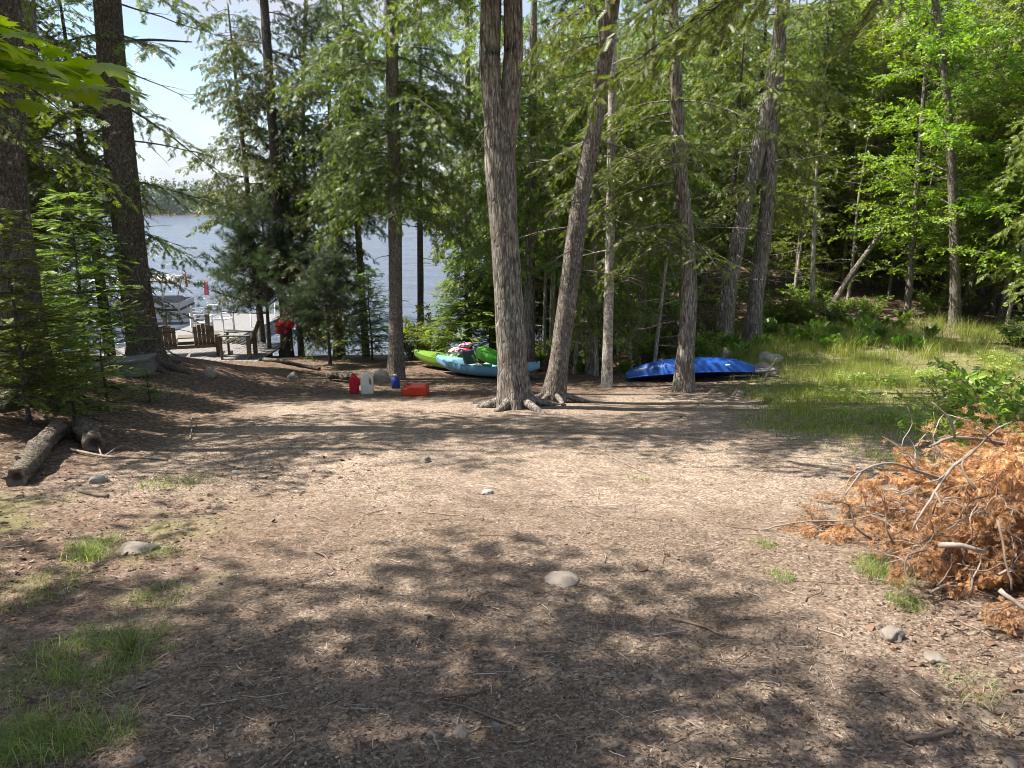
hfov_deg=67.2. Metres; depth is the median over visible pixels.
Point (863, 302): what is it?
leafy shrub
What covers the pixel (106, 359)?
young fir
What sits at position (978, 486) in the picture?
dead branch
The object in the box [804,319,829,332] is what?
fern
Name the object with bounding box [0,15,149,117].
maple tree
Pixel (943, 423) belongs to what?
leafy shrub
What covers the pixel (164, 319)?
wooden post
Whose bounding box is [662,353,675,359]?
fern
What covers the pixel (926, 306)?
leafy shrub
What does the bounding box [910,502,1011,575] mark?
dead branch
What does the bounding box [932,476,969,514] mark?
bare branch
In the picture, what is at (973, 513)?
bare branch
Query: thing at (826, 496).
dead branch
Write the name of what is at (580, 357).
leafy shrub
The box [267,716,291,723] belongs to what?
stick
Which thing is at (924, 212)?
dead sapling
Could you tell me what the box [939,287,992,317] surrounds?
leafy shrub
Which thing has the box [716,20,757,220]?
cedar tree
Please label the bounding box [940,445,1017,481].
dead branch
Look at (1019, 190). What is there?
cedar tree
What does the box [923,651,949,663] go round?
stone
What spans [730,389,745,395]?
rock
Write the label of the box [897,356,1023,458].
leafy shrub
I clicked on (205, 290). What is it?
marker flag
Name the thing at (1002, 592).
bare branch
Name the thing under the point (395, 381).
plastic bottle
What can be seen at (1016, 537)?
bare branch
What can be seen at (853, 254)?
dead sapling
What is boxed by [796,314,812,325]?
fern
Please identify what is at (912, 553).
bare branch
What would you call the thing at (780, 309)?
leafy shrub
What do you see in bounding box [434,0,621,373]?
cedar tree
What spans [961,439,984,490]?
bare branch
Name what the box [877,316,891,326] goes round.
fern
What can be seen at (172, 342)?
double garden chair
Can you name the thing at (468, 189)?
cedar tree
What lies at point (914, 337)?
fern
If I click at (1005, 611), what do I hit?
dead branch
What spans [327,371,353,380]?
split log
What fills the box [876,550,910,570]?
bare branch
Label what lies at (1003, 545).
bare branch
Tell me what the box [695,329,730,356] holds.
leafy shrub
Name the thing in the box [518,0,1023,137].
hemlock tree
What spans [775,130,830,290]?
dead sapling
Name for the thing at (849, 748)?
stick
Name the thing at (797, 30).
cedar tree
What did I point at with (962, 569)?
dead branch
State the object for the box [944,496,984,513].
bare branch
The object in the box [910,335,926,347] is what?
fern
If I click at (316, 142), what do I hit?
cedar tree
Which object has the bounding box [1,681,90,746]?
grass tuft
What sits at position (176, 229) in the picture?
lake
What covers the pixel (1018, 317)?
leafy shrub
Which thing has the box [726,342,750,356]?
fern
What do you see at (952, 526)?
bare branch
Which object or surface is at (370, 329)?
young fir
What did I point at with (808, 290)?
leafy shrub
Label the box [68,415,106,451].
log stump
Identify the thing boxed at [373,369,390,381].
rock
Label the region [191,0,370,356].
pine tree
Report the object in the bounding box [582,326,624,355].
leafy shrub
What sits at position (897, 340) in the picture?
fern
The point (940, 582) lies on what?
bare branch
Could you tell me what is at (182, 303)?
pontoon boat
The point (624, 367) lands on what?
fern
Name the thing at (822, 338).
fern
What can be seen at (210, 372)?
rock
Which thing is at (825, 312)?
leafy shrub
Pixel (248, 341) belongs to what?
garden chair
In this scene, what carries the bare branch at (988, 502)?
on the dead branch at (1017, 494)
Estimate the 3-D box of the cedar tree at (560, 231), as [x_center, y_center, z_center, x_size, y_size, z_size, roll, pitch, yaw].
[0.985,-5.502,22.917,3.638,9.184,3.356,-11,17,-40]
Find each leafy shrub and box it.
[382,320,438,358]
[403,304,462,352]
[535,337,551,360]
[535,349,550,370]
[549,338,598,365]
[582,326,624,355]
[614,333,660,364]
[622,338,667,363]
[637,324,677,352]
[645,322,698,353]
[661,337,702,357]
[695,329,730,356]
[695,331,719,350]
[696,328,723,346]
[711,315,738,329]
[763,297,789,320]
[765,296,798,313]
[774,302,807,316]
[777,281,823,307]
[777,293,832,327]
[791,296,831,315]
[801,277,838,302]
[817,304,852,324]
[823,291,856,314]
[855,294,893,315]
[892,369,1023,435]
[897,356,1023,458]
[911,291,948,315]
[925,416,991,477]
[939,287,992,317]
[992,318,1023,347]
[998,320,1023,344]
[1003,311,1023,328]
[1009,349,1023,370]
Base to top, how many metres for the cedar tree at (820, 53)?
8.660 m
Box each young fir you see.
[0,207,132,425]
[0,252,118,406]
[32,182,156,381]
[37,363,100,423]
[72,323,141,411]
[132,362,167,402]
[332,267,408,359]
[414,241,496,357]
[457,238,541,348]
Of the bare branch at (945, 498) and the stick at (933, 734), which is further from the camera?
the bare branch at (945, 498)
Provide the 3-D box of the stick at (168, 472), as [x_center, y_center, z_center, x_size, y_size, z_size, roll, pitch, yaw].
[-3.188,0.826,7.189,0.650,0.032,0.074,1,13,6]
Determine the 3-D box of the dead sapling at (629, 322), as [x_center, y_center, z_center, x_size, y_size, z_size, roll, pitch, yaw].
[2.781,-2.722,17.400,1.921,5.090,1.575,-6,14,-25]
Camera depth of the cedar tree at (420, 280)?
21.87 m
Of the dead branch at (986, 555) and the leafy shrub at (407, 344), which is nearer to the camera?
the dead branch at (986, 555)
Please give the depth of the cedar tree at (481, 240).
24.26 m
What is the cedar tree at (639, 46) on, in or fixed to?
on the ground at (248, 415)
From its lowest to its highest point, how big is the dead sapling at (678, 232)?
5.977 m
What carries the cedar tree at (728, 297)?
on the ground at (248, 415)
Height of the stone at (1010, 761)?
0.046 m
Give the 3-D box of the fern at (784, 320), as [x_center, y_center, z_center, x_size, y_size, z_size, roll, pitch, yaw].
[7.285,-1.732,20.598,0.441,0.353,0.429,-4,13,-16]
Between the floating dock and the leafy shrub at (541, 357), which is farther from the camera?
the floating dock
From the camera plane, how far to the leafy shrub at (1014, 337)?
18.41 m
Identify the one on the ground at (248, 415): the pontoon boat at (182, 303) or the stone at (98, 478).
the stone at (98, 478)
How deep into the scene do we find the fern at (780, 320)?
20.51 m
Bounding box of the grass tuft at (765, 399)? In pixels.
[754,387,785,403]
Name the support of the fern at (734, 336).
on the ground at (248, 415)
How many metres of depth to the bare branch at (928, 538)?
3.78 m
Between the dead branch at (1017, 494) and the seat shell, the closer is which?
the dead branch at (1017, 494)
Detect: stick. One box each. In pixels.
[69,444,167,460]
[76,489,109,497]
[131,677,161,690]
[139,470,204,473]
[200,457,298,476]
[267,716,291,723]
[314,550,333,568]
[429,730,439,750]
[586,733,606,738]
[612,456,649,474]
[617,652,636,672]
[671,616,722,635]
[765,358,776,378]
[846,747,862,749]
[903,727,957,741]
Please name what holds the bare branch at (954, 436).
on the dead branch at (1019, 438)
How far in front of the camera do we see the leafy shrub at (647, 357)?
18.07 m
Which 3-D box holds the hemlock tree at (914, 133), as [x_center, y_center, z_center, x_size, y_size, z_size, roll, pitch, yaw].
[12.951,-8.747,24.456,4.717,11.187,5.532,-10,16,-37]
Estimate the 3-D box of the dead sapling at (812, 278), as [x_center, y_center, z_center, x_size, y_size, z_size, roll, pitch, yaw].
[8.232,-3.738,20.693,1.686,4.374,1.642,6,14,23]
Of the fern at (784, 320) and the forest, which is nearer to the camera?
the fern at (784, 320)
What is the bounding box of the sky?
[36,0,1017,199]
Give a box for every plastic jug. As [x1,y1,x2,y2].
[349,374,359,392]
[360,370,373,394]
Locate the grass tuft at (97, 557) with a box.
[76,538,114,562]
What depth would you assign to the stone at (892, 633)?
3.55 m
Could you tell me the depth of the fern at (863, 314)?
20.78 m
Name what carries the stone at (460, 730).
on the ground at (248, 415)
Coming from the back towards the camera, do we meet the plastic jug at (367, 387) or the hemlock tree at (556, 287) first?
the hemlock tree at (556, 287)
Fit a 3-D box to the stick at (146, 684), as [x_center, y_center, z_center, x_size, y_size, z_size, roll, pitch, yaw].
[-1.473,1.212,3.114,0.015,0.016,0.123,10,17,38]
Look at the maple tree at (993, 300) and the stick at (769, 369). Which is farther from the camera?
the maple tree at (993, 300)
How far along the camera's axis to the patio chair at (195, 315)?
27.55 m
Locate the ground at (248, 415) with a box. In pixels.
[0,213,1023,767]
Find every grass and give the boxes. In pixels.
[0,348,1021,767]
[698,309,1023,445]
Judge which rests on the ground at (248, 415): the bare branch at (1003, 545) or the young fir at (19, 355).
the young fir at (19, 355)
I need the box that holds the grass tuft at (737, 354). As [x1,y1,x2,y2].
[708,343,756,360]
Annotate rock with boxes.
[204,368,216,377]
[287,371,298,379]
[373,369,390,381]
[720,347,732,357]
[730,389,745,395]
[750,362,778,375]
[757,351,783,364]
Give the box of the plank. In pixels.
[730,367,776,376]
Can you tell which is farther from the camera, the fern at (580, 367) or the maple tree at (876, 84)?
the maple tree at (876, 84)
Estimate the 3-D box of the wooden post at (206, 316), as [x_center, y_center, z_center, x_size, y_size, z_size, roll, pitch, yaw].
[-9.111,-1.655,23.063,0.115,0.888,0.115,0,13,0]
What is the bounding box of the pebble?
[314,753,322,757]
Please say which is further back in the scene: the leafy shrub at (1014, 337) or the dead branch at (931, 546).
the leafy shrub at (1014, 337)
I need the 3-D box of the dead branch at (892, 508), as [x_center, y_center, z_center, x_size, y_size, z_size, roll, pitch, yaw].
[2.501,0.760,4.851,0.656,0.428,0.508,1,13,2]
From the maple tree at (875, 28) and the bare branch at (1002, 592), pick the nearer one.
the bare branch at (1002, 592)
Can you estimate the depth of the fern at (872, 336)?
18.52 m
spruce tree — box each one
[21,0,158,352]
[21,0,251,384]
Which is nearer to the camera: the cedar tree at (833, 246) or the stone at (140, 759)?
the stone at (140, 759)
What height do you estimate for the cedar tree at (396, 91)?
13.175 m
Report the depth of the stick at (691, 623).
3.69 m
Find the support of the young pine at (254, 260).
on the ground at (248, 415)
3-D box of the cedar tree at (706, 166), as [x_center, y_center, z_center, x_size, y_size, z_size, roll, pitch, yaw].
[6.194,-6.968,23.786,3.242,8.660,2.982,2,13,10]
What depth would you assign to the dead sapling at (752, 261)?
25.75 m
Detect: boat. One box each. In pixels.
[63,274,204,334]
[79,353,156,376]
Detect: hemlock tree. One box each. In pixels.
[0,0,138,422]
[22,0,149,335]
[32,0,199,356]
[411,62,549,349]
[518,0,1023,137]
[544,89,587,325]
[603,0,723,292]
[663,30,812,323]
[678,0,738,206]
[683,45,752,246]
[710,0,791,250]
[710,3,771,216]
[744,0,892,291]
[751,66,827,261]
[817,0,988,285]
[848,0,890,173]
[872,0,934,153]
[901,0,995,226]
[920,0,977,148]
[954,9,1008,131]
[961,2,1022,281]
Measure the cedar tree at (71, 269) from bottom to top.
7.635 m
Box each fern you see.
[572,359,584,372]
[598,358,601,370]
[613,358,631,373]
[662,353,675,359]
[720,334,739,348]
[722,333,742,344]
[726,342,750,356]
[740,340,754,354]
[752,333,771,345]
[763,316,776,327]
[763,322,782,336]
[764,308,787,323]
[779,315,790,324]
[782,323,800,333]
[789,326,810,341]
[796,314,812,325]
[801,329,819,341]
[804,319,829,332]
[807,316,827,323]
[818,334,835,346]
[823,326,848,335]
[823,330,841,345]
[839,314,861,326]
[845,321,855,329]
[851,336,867,346]
[854,311,871,318]
[855,321,870,330]
[855,330,865,337]
[860,315,884,328]
[862,330,880,344]
[868,323,891,340]
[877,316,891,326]
[889,318,907,329]
[891,333,911,347]
[893,308,914,322]
[907,334,927,348]
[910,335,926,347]
[918,323,941,336]
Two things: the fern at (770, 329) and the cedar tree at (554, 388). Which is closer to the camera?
the cedar tree at (554, 388)
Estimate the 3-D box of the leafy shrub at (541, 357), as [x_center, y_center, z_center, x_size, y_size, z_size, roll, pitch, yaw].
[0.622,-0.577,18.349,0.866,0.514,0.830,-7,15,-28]
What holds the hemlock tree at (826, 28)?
on the ground at (248, 415)
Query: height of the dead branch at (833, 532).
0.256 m
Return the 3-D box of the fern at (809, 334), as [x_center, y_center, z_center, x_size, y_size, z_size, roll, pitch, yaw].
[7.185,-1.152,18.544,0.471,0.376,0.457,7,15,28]
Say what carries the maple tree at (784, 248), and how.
on the ground at (248, 415)
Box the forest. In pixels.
[51,170,480,214]
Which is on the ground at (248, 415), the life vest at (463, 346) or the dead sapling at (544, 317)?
the dead sapling at (544, 317)
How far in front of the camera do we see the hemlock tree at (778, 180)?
27.75 m
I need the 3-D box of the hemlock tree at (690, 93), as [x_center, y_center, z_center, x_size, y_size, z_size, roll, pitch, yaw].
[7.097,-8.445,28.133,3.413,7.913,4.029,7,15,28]
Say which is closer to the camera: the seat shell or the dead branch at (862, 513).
the dead branch at (862, 513)
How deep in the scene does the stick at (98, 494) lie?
6.20 m
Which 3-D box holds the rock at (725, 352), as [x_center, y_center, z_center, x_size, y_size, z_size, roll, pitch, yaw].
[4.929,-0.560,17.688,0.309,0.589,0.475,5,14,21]
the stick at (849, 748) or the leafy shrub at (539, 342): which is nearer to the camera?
the stick at (849, 748)
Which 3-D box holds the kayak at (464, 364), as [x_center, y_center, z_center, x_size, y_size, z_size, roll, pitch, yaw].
[-0.580,-0.460,17.088,2.908,0.522,0.744,5,13,36]
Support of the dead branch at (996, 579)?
on the ground at (248, 415)
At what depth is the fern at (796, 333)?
18.52 m
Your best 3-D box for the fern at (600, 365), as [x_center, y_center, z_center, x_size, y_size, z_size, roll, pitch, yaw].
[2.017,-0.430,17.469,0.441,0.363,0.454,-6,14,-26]
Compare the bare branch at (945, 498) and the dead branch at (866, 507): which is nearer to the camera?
the bare branch at (945, 498)
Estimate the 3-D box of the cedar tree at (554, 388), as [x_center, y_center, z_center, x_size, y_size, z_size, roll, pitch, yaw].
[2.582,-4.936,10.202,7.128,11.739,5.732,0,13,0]
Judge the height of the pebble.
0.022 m
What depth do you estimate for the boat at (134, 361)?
13.06 m
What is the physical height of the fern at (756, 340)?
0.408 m
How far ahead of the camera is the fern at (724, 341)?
18.41 m
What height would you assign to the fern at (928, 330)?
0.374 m
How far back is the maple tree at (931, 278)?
24.71 m
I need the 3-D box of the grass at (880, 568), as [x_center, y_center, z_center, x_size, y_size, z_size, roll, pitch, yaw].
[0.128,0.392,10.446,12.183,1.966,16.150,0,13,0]
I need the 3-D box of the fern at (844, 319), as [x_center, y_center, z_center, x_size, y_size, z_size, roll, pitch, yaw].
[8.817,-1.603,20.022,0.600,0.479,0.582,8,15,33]
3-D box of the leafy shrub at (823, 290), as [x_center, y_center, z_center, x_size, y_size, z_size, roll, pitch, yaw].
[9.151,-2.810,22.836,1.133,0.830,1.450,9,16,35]
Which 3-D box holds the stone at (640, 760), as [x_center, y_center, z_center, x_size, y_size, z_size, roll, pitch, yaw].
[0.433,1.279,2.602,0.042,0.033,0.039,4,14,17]
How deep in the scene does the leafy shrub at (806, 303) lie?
20.49 m
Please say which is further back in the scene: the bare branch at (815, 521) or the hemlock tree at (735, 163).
the hemlock tree at (735, 163)
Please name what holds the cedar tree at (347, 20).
on the ground at (248, 415)
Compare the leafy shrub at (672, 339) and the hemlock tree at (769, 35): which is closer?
the leafy shrub at (672, 339)
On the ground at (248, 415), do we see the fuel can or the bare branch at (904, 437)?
the fuel can
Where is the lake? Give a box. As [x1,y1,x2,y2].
[50,215,542,355]
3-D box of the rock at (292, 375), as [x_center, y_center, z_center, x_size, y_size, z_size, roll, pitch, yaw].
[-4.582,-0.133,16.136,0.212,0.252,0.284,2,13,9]
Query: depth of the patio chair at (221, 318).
28.59 m
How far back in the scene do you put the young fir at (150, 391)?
11.48 m
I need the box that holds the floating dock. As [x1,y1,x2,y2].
[163,305,279,342]
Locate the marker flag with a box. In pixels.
[203,281,208,307]
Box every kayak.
[414,347,478,367]
[436,349,540,376]
[626,357,755,380]
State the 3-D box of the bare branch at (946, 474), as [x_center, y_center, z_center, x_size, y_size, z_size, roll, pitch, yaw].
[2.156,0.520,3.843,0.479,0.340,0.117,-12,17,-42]
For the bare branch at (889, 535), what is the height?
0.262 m
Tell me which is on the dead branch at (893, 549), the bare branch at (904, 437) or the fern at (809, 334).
the bare branch at (904, 437)
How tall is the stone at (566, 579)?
0.072 m
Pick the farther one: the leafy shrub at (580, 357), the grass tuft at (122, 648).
the leafy shrub at (580, 357)
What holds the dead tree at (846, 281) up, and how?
on the ground at (248, 415)
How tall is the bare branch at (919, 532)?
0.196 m
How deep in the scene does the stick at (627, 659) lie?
3.33 m
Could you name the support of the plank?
on the ground at (248, 415)
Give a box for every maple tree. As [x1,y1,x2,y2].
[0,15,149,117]
[759,0,880,257]
[770,120,845,289]
[819,100,895,285]
[820,31,930,285]
[821,0,946,276]
[826,0,898,246]
[827,0,1000,311]
[835,0,935,270]
[838,0,1023,328]
[856,142,929,297]
[897,88,983,281]
[908,0,1023,293]
[913,0,1023,324]
[928,34,1004,270]
[967,119,1023,313]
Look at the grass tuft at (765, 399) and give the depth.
12.78 m
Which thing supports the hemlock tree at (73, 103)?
on the ground at (248, 415)
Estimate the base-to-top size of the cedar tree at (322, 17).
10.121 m
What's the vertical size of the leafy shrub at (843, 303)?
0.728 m
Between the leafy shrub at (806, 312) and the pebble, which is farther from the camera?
the leafy shrub at (806, 312)
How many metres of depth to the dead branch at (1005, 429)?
4.59 m
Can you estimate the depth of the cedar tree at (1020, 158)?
17.46 m
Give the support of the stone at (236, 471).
on the ground at (248, 415)
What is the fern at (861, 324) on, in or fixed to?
on the ground at (248, 415)
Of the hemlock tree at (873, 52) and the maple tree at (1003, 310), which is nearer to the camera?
the maple tree at (1003, 310)
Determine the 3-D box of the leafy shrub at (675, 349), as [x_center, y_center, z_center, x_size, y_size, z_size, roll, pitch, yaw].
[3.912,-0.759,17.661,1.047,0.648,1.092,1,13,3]
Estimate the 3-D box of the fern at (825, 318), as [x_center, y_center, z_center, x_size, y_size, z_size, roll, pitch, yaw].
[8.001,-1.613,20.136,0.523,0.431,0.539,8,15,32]
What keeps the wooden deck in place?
on the ground at (248, 415)
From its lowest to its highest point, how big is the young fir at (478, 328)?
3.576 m
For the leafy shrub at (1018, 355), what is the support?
on the ground at (248, 415)
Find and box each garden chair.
[158,323,219,354]
[216,319,260,359]
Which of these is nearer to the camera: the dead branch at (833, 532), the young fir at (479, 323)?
the dead branch at (833, 532)
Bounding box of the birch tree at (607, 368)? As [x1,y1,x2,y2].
[532,0,672,387]
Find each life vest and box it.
[275,310,293,333]
[448,342,472,352]
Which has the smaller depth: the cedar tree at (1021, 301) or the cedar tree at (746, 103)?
the cedar tree at (1021, 301)
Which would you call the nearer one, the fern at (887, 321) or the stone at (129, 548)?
the stone at (129, 548)
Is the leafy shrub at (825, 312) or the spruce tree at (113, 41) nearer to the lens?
the spruce tree at (113, 41)
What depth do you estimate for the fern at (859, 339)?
18.23 m
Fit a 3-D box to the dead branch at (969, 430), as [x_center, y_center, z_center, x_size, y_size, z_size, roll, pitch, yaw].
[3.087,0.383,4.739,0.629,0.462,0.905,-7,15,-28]
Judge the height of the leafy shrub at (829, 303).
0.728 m
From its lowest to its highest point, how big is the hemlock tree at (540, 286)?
8.277 m
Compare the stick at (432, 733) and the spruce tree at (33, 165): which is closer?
the stick at (432, 733)
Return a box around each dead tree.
[537,59,572,362]
[821,199,905,311]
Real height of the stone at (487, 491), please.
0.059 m
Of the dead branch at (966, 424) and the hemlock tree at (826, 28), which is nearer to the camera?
the dead branch at (966, 424)
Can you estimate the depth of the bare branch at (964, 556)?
3.70 m
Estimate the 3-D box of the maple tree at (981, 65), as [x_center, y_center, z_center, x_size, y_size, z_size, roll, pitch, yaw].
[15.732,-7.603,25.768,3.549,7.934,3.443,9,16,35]
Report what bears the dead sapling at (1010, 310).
on the ground at (248, 415)
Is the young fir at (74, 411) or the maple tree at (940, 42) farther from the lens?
the maple tree at (940, 42)
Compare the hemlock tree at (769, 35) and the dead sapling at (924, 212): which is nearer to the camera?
the dead sapling at (924, 212)
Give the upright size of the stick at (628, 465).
0.144 m
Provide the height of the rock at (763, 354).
0.387 m
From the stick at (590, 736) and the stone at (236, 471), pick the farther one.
the stone at (236, 471)
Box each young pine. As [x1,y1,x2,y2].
[170,198,326,348]
[247,238,388,363]
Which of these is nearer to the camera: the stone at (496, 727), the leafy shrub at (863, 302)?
the stone at (496, 727)
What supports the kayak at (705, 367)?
on the ground at (248, 415)
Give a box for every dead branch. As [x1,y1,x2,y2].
[775,498,846,535]
[789,500,863,532]
[792,516,849,538]
[809,489,852,504]
[810,519,854,544]
[833,497,936,553]
[839,465,921,539]
[841,448,1016,516]
[847,473,973,533]
[853,483,1023,584]
[863,458,998,525]
[871,438,998,526]
[885,500,1023,588]
[885,518,1023,576]
[892,506,978,562]
[903,540,1023,593]
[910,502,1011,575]
[912,518,1017,576]
[913,521,1023,590]
[915,421,1022,523]
[918,528,1013,600]
[934,456,989,519]
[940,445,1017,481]
[941,405,984,471]
[948,434,1023,524]
[954,403,1021,476]
[956,427,1023,462]
[962,460,1023,532]
[978,421,1023,530]
[979,552,1023,636]
[984,416,1023,483]
[990,507,1023,568]
[992,521,1023,576]
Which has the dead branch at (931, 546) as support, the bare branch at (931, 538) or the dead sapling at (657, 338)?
the bare branch at (931, 538)
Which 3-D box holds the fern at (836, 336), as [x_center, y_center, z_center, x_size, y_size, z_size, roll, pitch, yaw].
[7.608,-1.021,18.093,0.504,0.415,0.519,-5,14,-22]
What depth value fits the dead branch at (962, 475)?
4.86 m
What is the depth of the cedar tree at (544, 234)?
24.24 m
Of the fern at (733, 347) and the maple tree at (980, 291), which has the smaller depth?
the fern at (733, 347)
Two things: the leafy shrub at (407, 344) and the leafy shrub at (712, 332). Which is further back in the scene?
the leafy shrub at (407, 344)
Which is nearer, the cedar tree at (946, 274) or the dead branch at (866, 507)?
the dead branch at (866, 507)
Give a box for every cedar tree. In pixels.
[26,94,79,334]
[175,2,305,342]
[251,0,387,355]
[258,0,347,326]
[258,126,332,355]
[267,0,535,379]
[287,0,418,357]
[288,90,384,361]
[355,0,604,412]
[368,0,482,330]
[414,0,522,341]
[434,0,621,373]
[460,122,524,343]
[472,20,560,344]
[515,0,700,374]
[515,36,599,338]
[519,0,686,405]
[524,129,585,330]
[525,0,810,392]
[539,12,620,326]
[558,22,662,326]
[573,0,736,359]
[584,23,679,344]
[654,0,762,285]
[664,10,754,294]
[683,47,715,97]
[698,0,833,347]
[716,0,863,343]
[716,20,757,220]
[741,25,771,169]
[743,0,826,270]
[760,0,834,249]
[771,0,860,282]
[783,0,879,266]
[842,49,915,266]
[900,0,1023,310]
[900,66,996,295]
[920,65,983,277]
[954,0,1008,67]
[962,23,1023,294]
[976,117,1023,331]
[977,72,1023,310]
[979,29,1023,263]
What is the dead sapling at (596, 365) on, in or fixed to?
on the ground at (248, 415)
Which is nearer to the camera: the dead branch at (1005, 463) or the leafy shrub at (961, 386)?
the dead branch at (1005, 463)
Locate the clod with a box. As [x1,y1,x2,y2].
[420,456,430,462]
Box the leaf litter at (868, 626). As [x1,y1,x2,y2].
[0,330,1023,767]
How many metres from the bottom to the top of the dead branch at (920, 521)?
0.463 m
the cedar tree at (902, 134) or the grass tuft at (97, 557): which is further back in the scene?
the cedar tree at (902, 134)
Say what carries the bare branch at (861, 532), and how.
on the dead branch at (931, 546)
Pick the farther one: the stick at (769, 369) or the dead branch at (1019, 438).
the stick at (769, 369)
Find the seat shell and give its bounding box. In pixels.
[472,346,496,365]
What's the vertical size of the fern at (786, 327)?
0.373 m
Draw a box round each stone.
[88,474,108,483]
[116,541,158,554]
[131,754,146,765]
[232,470,241,473]
[452,724,468,738]
[481,489,492,494]
[492,722,500,732]
[544,571,579,588]
[634,757,645,766]
[880,625,905,643]
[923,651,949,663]
[1003,756,1019,767]
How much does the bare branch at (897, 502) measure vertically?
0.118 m
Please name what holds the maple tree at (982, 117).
on the ground at (248, 415)
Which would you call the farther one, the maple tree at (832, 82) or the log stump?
the maple tree at (832, 82)
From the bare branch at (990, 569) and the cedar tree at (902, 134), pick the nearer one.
the bare branch at (990, 569)
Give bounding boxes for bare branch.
[760,512,879,530]
[828,500,871,539]
[842,455,945,499]
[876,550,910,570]
[882,495,913,513]
[883,494,896,543]
[884,407,921,461]
[891,485,922,499]
[899,432,918,474]
[904,549,926,586]
[911,448,976,529]
[915,509,925,546]
[917,421,950,446]
[919,520,962,543]
[921,523,938,549]
[926,435,949,467]
[929,401,1023,451]
[931,412,969,442]
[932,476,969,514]
[936,554,954,585]
[938,542,986,553]
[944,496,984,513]
[947,417,997,446]
[947,508,986,530]
[959,484,994,518]
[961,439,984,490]
[961,528,972,559]
[963,541,981,596]
[967,477,996,520]
[968,563,1021,579]
[969,494,977,530]
[996,520,1012,589]
[998,501,1017,531]
[998,588,1023,610]
[1003,527,1023,548]
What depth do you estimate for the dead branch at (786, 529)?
5.27 m
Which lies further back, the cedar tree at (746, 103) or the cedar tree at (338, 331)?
the cedar tree at (746, 103)
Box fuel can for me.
[400,383,428,395]
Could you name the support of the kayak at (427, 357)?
on the ground at (248, 415)
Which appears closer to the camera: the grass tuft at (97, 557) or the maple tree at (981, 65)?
the grass tuft at (97, 557)
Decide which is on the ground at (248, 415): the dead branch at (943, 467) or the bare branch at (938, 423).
the dead branch at (943, 467)
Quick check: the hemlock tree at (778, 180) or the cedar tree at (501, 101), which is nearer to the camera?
the cedar tree at (501, 101)
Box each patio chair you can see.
[190,306,213,333]
[206,302,234,331]
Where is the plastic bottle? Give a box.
[391,374,399,388]
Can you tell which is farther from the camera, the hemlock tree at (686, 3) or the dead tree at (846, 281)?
the hemlock tree at (686, 3)
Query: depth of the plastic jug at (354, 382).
14.12 m
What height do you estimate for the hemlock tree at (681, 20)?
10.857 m
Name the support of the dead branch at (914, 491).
on the ground at (248, 415)
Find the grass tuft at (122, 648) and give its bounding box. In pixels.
[98,617,162,659]
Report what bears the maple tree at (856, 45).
on the ground at (248, 415)
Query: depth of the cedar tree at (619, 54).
22.30 m
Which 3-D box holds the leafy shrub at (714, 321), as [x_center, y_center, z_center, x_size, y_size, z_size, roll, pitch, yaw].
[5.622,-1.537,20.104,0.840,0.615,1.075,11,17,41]
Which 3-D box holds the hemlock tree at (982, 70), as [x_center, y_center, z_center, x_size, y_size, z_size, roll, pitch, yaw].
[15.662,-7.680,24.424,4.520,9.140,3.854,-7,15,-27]
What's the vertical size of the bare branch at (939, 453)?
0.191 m
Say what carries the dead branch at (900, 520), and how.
on the dead branch
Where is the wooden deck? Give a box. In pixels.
[102,343,279,361]
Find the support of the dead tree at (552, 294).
on the ground at (248, 415)
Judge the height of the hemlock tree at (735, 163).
7.689 m
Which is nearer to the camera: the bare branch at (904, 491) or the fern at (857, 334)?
the bare branch at (904, 491)
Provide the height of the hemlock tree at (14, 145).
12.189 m
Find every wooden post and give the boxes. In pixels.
[162,314,167,337]
[204,314,209,331]
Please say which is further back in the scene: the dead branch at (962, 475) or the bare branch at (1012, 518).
the dead branch at (962, 475)
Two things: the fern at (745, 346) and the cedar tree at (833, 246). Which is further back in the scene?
the cedar tree at (833, 246)
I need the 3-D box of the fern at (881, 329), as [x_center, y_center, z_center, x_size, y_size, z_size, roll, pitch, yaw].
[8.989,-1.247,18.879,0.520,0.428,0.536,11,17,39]
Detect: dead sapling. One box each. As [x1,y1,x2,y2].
[520,155,567,369]
[535,145,582,331]
[550,199,604,373]
[557,184,626,375]
[599,151,679,369]
[628,192,702,361]
[666,191,709,332]
[667,121,713,294]
[699,143,744,300]
[711,93,775,290]
[747,170,778,276]
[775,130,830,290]
[783,162,841,318]
[823,131,885,299]
[884,147,947,278]
[979,218,1023,327]
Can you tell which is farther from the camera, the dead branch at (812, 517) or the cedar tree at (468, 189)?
the cedar tree at (468, 189)
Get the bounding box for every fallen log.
[0,418,68,486]
[262,357,320,370]
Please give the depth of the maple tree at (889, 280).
22.98 m
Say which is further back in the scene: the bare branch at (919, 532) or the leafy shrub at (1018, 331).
the leafy shrub at (1018, 331)
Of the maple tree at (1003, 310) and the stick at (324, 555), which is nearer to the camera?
the stick at (324, 555)
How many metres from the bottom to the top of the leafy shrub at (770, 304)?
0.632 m
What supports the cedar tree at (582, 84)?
on the ground at (248, 415)

